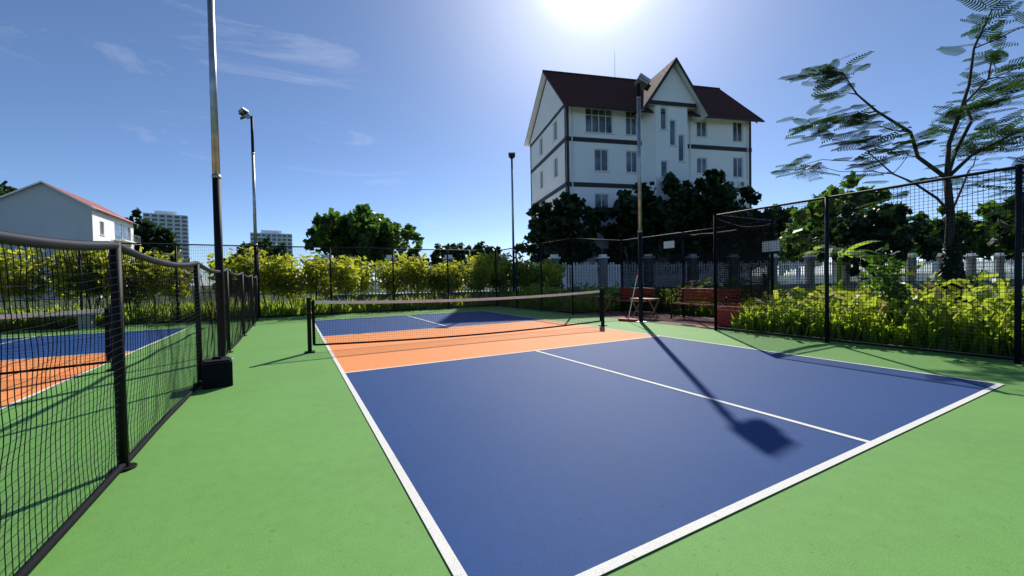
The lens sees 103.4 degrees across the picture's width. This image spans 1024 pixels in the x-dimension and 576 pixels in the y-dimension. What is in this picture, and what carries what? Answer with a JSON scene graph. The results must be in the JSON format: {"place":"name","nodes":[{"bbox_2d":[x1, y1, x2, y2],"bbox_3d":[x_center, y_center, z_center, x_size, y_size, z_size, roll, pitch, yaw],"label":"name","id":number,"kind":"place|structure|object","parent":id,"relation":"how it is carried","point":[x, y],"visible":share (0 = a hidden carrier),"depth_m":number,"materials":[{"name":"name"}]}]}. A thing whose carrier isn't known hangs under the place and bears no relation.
{"place":"outdoors","nodes":[
{"label":"outdoors","id":0,"kind":"place"},
{"bbox_2d":[143,210,189,286],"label":"apartment building","id":1,"kind":"structure","parent":0,"point":[175,223],"depth_m":335.45,"materials":[{"name":"white concrete"}]},
{"bbox_2d":[250,230,292,266],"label":"apartment building","id":2,"kind":"structure","parent":0,"point":[277,237],"depth_m":350.78,"materials":[{"name":"white concrete"}]},
{"bbox_2d":[0,271,1022,349],"bbox_3d":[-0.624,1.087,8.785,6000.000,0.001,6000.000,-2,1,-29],"label":"terrain","id":3,"kind":"structure","parent":0,"point":[84,302],"depth_m":35.70,"materials":[{"name":"green plant"}]},
{"bbox_2d":[0,180,17,195],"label":"tree house","id":4,"kind":"structure","parent":3,"relation":"on","point":[3,189],"depth_m":46.68,"materials":[{"name":"green plant"}]},
{"bbox_2d":[0,181,140,300],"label":"neighbour house","id":5,"kind":"structure","parent":3,"relation":"on","point":[42,208],"depth_m":44.40,"materials":[{"name":"white paint"}]},
{"bbox_2d":[124,207,181,261],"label":"tree","id":6,"kind":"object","parent":3,"relation":"on","point":[145,231],"depth_m":66.46,"materials":[{"name":"green plant"}]},
{"bbox_2d":[223,236,293,267],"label":"tree","id":7,"kind":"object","parent":3,"relation":"on","point":[265,242],"depth_m":77.06,"materials":[{"name":"green plant"}]},
{"bbox_2d":[0,246,567,324],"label":"small hedge row trees","id":8,"kind":"object","parent":3,"relation":"on","point":[482,279],"visible":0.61,"depth_m":15.98,"materials":[{"name":"green plant"}]},
{"bbox_2d":[303,203,424,277],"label":"tree","id":9,"kind":"object","parent":3,"relation":"on","point":[361,226],"depth_m":61.70,"materials":[{"name":"green plant"}]},
{"bbox_2d":[395,242,432,264],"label":"tree","id":10,"kind":"object","parent":3,"relation":"on","point":[417,246],"visible":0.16,"depth_m":150.60,"materials":[{"name":"green plant"}]},
{"bbox_2d":[429,243,461,265],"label":"tree","id":11,"kind":"object","parent":3,"relation":"on","point":[439,245],"visible":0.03,"depth_m":150.09,"materials":[{"name":"green plant"}]},
{"bbox_2d":[430,242,466,266],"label":"tree","id":12,"kind":"object","parent":3,"relation":"on","point":[458,246],"visible":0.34,"depth_m":133.90,"materials":[{"name":"green plant"}]},
{"bbox_2d":[461,242,485,254],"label":"tree","id":13,"kind":"object","parent":3,"relation":"on","point":[477,246],"visible":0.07,"depth_m":142.33,"materials":[{"name":"green plant"}]},
{"bbox_2d":[468,241,484,265],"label":"tree","id":14,"kind":"object","parent":3,"relation":"on","point":[481,242],"visible":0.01,"depth_m":142.67,"materials":[{"name":"green plant"}]},
{"bbox_2d":[470,245,501,273],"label":"tree","id":15,"kind":"object","parent":3,"relation":"on","point":[491,248],"visible":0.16,"depth_m":133.77,"materials":[{"name":"green plant"}]},
{"bbox_2d":[508,152,514,289],"bbox_3d":[0.051,-2.799,19.277,0.322,7.258,0.372,-1,1,1],"label":"light pole","id":16,"kind":"object","parent":3,"relation":"on","point":[511,155],"visible":0.83,"depth_m":19.20,"materials":[{"name":"black metal"}]},
{"bbox_2d":[0,283,1023,361],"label":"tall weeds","id":17,"kind":"object","parent":3,"relation":"on","point":[923,321],"depth_m":8.40,"materials":[{"name":"green plant"}]},
{"bbox_2d":[0,306,1023,575],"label":"court surface","id":18,"kind":"object","parent":3,"relation":"on","point":[660,444],"visible":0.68,"depth_m":2.81,"materials":[{"name":"green paint"}]},
{"bbox_2d":[0,312,102,328],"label":"concrete bench","id":19,"kind":"object","parent":18,"relation":"on","point":[83,321],"visible":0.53,"depth_m":11.90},
{"bbox_2d":[0,304,112,374],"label":"net frame","id":20,"kind":"object","parent":18,"relation":"on","point":[107,313],"visible":0.64,"depth_m":5.78,"materials":[{"name":"black paint"}]},
{"bbox_2d":[0,313,104,373],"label":"pickleball net","id":21,"kind":"object","parent":20,"relation":"attached to","point":[54,344],"visible":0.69,"depth_m":5.61,"materials":[{"name":"black fabric"}]},
{"bbox_2d":[0,230,259,575],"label":"fence frame","id":22,"kind":"object","parent":18,"relation":"on","point":[125,464],"visible":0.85,"depth_m":2.68,"materials":[{"name":"black paint"}]},
{"bbox_2d":[0,243,257,575],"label":"divider net","id":23,"kind":"object","parent":22,"relation":"attached to","point":[170,386],"visible":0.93,"depth_m":2.44,"materials":[{"name":"black fabric"}]},
{"bbox_2d":[201,356,232,389],"bbox_3d":[-3.599,1.012,4.939,0.300,0.350,0.340,-2,1,-37],"label":"ballast box","id":24,"kind":"object","parent":18,"relation":"on","point":[217,372],"visible":1,"depth_m":4.81,"materials":[{"name":"black plastic"}]},
{"bbox_2d":[207,0,233,359],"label":"light pole","id":25,"kind":"object","parent":18,"relation":"on","point":[217,209],"visible":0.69,"depth_m":6.50,"materials":[{"name":"white metal"}]},
{"bbox_2d":[238,107,262,318],"bbox_3d":[-9.174,-2.527,14.220,0.541,7.249,0.826,-2,1,-29],"label":"light pole","id":26,"kind":"object","parent":18,"relation":"on","point":[243,112],"visible":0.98,"depth_m":14.23,"materials":[{"name":"grey metal"}]},
{"bbox_2d":[305,288,606,353],"bbox_3d":[-0.633,0.571,8.775,6.900,0.971,0.160,-2,1,-29],"label":"net frame","id":27,"kind":"object","parent":18,"relation":"on","point":[311,337],"visible":1,"depth_m":8.10,"materials":[{"name":"black metal"}]},
{"bbox_2d":[315,293,599,344],"bbox_3d":[-0.633,0.595,8.775,6.604,0.807,0.004,-2,1,-29],"label":"pickleball net","id":28,"kind":"object","parent":27,"relation":"attached to","point":[355,316],"visible":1,"depth_m":8.32,"materials":[{"name":"black fabric"}]},
{"bbox_2d":[0,164,1023,363],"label":"perimeter fence","id":29,"kind":"object","parent":18,"relation":"on","point":[685,278],"visible":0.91,"depth_m":10.05,"materials":[{"name":"black metal"}]},
{"bbox_2d":[674,218,773,238],"bbox_3d":[4.888,-1.508,10.880,2.329,0.283,2.965,-2,1,-29],"label":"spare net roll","id":30,"kind":"object","parent":29,"relation":"on","point":[702,235],"visible":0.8,"depth_m":10.71,"materials":[{"name":"black fabric"}]},
{"bbox_2d":[591,296,613,312],"bbox_3d":[3.179,0.582,14.216,0.500,0.597,0.700,-2,1,-25],"label":"table","id":31,"kind":"object","parent":18,"relation":"on","point":[611,297],"visible":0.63,"depth_m":13.98,"materials":[{"name":"brown wood"}]},
{"bbox_2d":[618,272,637,321],"bbox_3d":[3.258,0.225,11.295,0.620,1.418,0.100,0,2,41],"label":"court squeegee","id":32,"kind":"object","parent":18,"relation":"on","point":[626,319],"visible":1,"depth_m":11.23,"materials":[{"name":"white paint"}]},
{"bbox_2d":[609,287,654,314],"bbox_3d":[4.029,0.421,13.652,0.650,0.909,1.550,-2,1,-29],"label":"bench","id":33,"kind":"object","parent":18,"relation":"on","point":[628,291],"visible":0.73,"depth_m":13.83,"materials":[{"name":"wood"}]},
{"bbox_2d":[634,73,650,322],"bbox_3d":[3.545,-2.387,11.007,0.459,6.646,0.460,-1,1,1],"label":"light pole","id":34,"kind":"object","parent":18,"relation":"on","point":[642,82],"visible":1,"depth_m":10.97,"materials":[{"name":"grey metal"}]},
{"bbox_2d":[630,298,660,318],"bbox_3d":[4.017,0.608,12.201,0.500,0.597,0.750,-2,1,-35],"label":"table","id":35,"kind":"object","parent":18,"relation":"on","point":[652,299],"visible":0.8,"depth_m":12.01,"materials":[{"name":"brown wood"}]},
{"bbox_2d":[669,287,740,318],"bbox_3d":[5.322,0.446,11.283,0.650,0.909,1.850,-2,1,-29],"label":"bench","id":36,"kind":"object","parent":18,"relation":"on","point":[700,296],"visible":0.65,"depth_m":11.51,"materials":[{"name":"wood"}]},
{"bbox_2d":[717,306,759,325],"bbox_3d":[5.527,0.690,9.916,0.510,0.460,0.850,-2,2,-41],"label":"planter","id":37,"kind":"object","parent":18,"relation":"on","point":[722,316],"visible":0.34,"depth_m":9.92,"materials":[{"name":"red plastic"}]},
{"bbox_2d":[514,240,530,259],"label":"tree","id":38,"kind":"object","parent":3,"relation":"on","point":[521,244],"visible":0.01,"depth_m":80.60,"materials":[{"name":"green plant"}]},
{"bbox_2d":[523,191,602,289],"bbox_3d":[3.481,-2.971,28.091,5.731,7.725,5.360,0,2,43],"label":"tree","id":39,"kind":"object","parent":3,"relation":"on","point":[560,220],"visible":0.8,"depth_m":26.85,"materials":[{"name":"green plant"}]},
{"bbox_2d":[524,51,764,288],"bbox_3d":[11.278,-10.481,37.017,17.600,21.500,12.450,-1,1,-13],"label":"villa","id":40,"kind":"object","parent":3,"relation":"on","point":[581,139],"visible":0.66,"depth_m":31.91,"materials":[{"name":"white paint"}]},
{"bbox_2d":[592,181,701,273],"bbox_3d":[9.741,-3.496,29.035,7.093,8.513,6.514,0,2,41],"label":"tree","id":41,"kind":"object","parent":3,"relation":"on","point":[658,213],"visible":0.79,"depth_m":27.41,"materials":[{"name":"green plant"}]},
{"bbox_2d":[322,253,1023,300],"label":"picket fence","id":42,"kind":"object","parent":3,"relation":"on","point":[999,267],"visible":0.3,"depth_m":29.35,"materials":[{"name":"white painted wood"},{"name":"concrete"}]},
{"bbox_2d":[657,169,763,285],"bbox_3d":[14.332,-4.107,30.358,8.301,9.517,7.676,-1,1,13],"label":"tree","id":43,"kind":"object","parent":3,"relation":"on","point":[698,210],"visible":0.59,"depth_m":28.39,"materials":[{"name":"green plant"}]},
{"bbox_2d":[709,207,784,280],"bbox_3d":[17.215,-3.164,30.382,5.647,7.529,5.716,0,1,28],"label":"tree","id":44,"kind":"object","parent":3,"relation":"on","point":[765,215],"visible":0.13,"depth_m":29.21,"materials":[{"name":"green plant"}]},
{"bbox_2d":[498,261,1023,346],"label":"shrubs","id":45,"kind":"object","parent":3,"relation":"on","point":[936,296],"visible":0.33,"depth_m":7.57,"materials":[{"name":"green plant"}]},
{"bbox_2d":[755,203,810,266],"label":"tree","id":46,"kind":"object","parent":3,"relation":"on","point":[784,225],"visible":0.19,"depth_m":63.46,"materials":[{"name":"green plant"}]},
{"bbox_2d":[777,220,823,283],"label":"tree","id":47,"kind":"object","parent":3,"relation":"on","point":[801,248],"visible":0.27,"depth_m":51.14,"materials":[{"name":"green plant"}]},
{"bbox_2d":[782,170,892,282],"bbox_3d":[31.937,-5.483,39.315,9.279,11.279,8.319,-2,1,-29],"label":"tree","id":48,"kind":"object","parent":3,"relation":"on","point":[832,190],"visible":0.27,"depth_m":38.76,"materials":[{"name":"green plant"}]},
{"bbox_2d":[792,240,882,289],"bbox_3d":[11.809,-0.462,14.486,2.263,2.364,3.538,-1,1,12],"label":"banana","id":49,"kind":"object","parent":3,"relation":"on","point":[857,254],"visible":0.7,"depth_m":14.40,"materials":[{"name":"green plant"}]},
{"bbox_2d":[807,200,944,289],"bbox_3d":[25.116,-2.900,28.243,6.844,6.807,7.288,-2,1,-29],"label":"tree","id":50,"kind":"object","parent":3,"relation":"on","point":[885,236],"visible":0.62,"depth_m":26.81,"materials":[{"name":"green plant"}]},
{"bbox_2d":[857,243,914,324],"bbox_3d":[6.812,0.082,7.305,1.086,1.759,0.778,-2,1,-29],"label":"shrub","id":51,"kind":"object","parent":3,"relation":"on","point":[889,288],"visible":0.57,"depth_m":7.23,"materials":[{"name":"green plant"}]},
{"bbox_2d":[770,0,1023,310],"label":"flamboyant tree","id":52,"kind":"object","parent":3,"relation":"on","point":[832,71],"visible":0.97,"depth_m":8.94,"materials":[{"name":"green plant"}]},
{"bbox_2d":[916,214,971,279],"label":"tree","id":53,"kind":"object","parent":3,"relation":"on","point":[919,255],"depth_m":67.54,"materials":[{"name":"green plant"}]},
{"bbox_2d":[936,223,968,304],"bbox_3d":[9.785,-0.320,9.016,0.703,2.373,0.721,-2,1,-29],"label":"vine on trunk","id":54,"kind":"object","parent":3,"relation":"on","point":[949,262],"visible":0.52,"depth_m":8.89,"materials":[{"name":"green plant"}]},
{"bbox_2d":[910,200,1022,260],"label":"tree","id":55,"kind":"object","parent":3,"relation":"on","point":[976,230],"visible":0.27,"depth_m":56.48,"materials":[{"name":"green plant"}]},
{"bbox_2d":[966,267,987,294],"bbox_3d":[18.544,-0.135,16.099,0.768,1.413,0.830,-1,1,-2],"label":"plant","id":56,"kind":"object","parent":3,"relation":"on","point":[974,281],"depth_m":16.13,"materials":[{"name":"green plant"}]},
{"bbox_2d":[976,235,1023,261],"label":"tree","id":57,"kind":"object","parent":3,"relation":"on","point":[1008,256],"visible":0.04,"depth_m":65.92,"materials":[{"name":"green plant"}]},
{"bbox_2d":[980,192,1023,252],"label":"tree","id":58,"kind":"object","parent":3,"relation":"on","point":[1007,217],"visible":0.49,"depth_m":43.81,"materials":[{"name":"green plant"}]},
{"bbox_2d":[0,0,1023,285],"label":"sky","id":59,"kind":"structure","parent":0,"point":[414,111],"materials":[{"name":"blue"}]}
]}

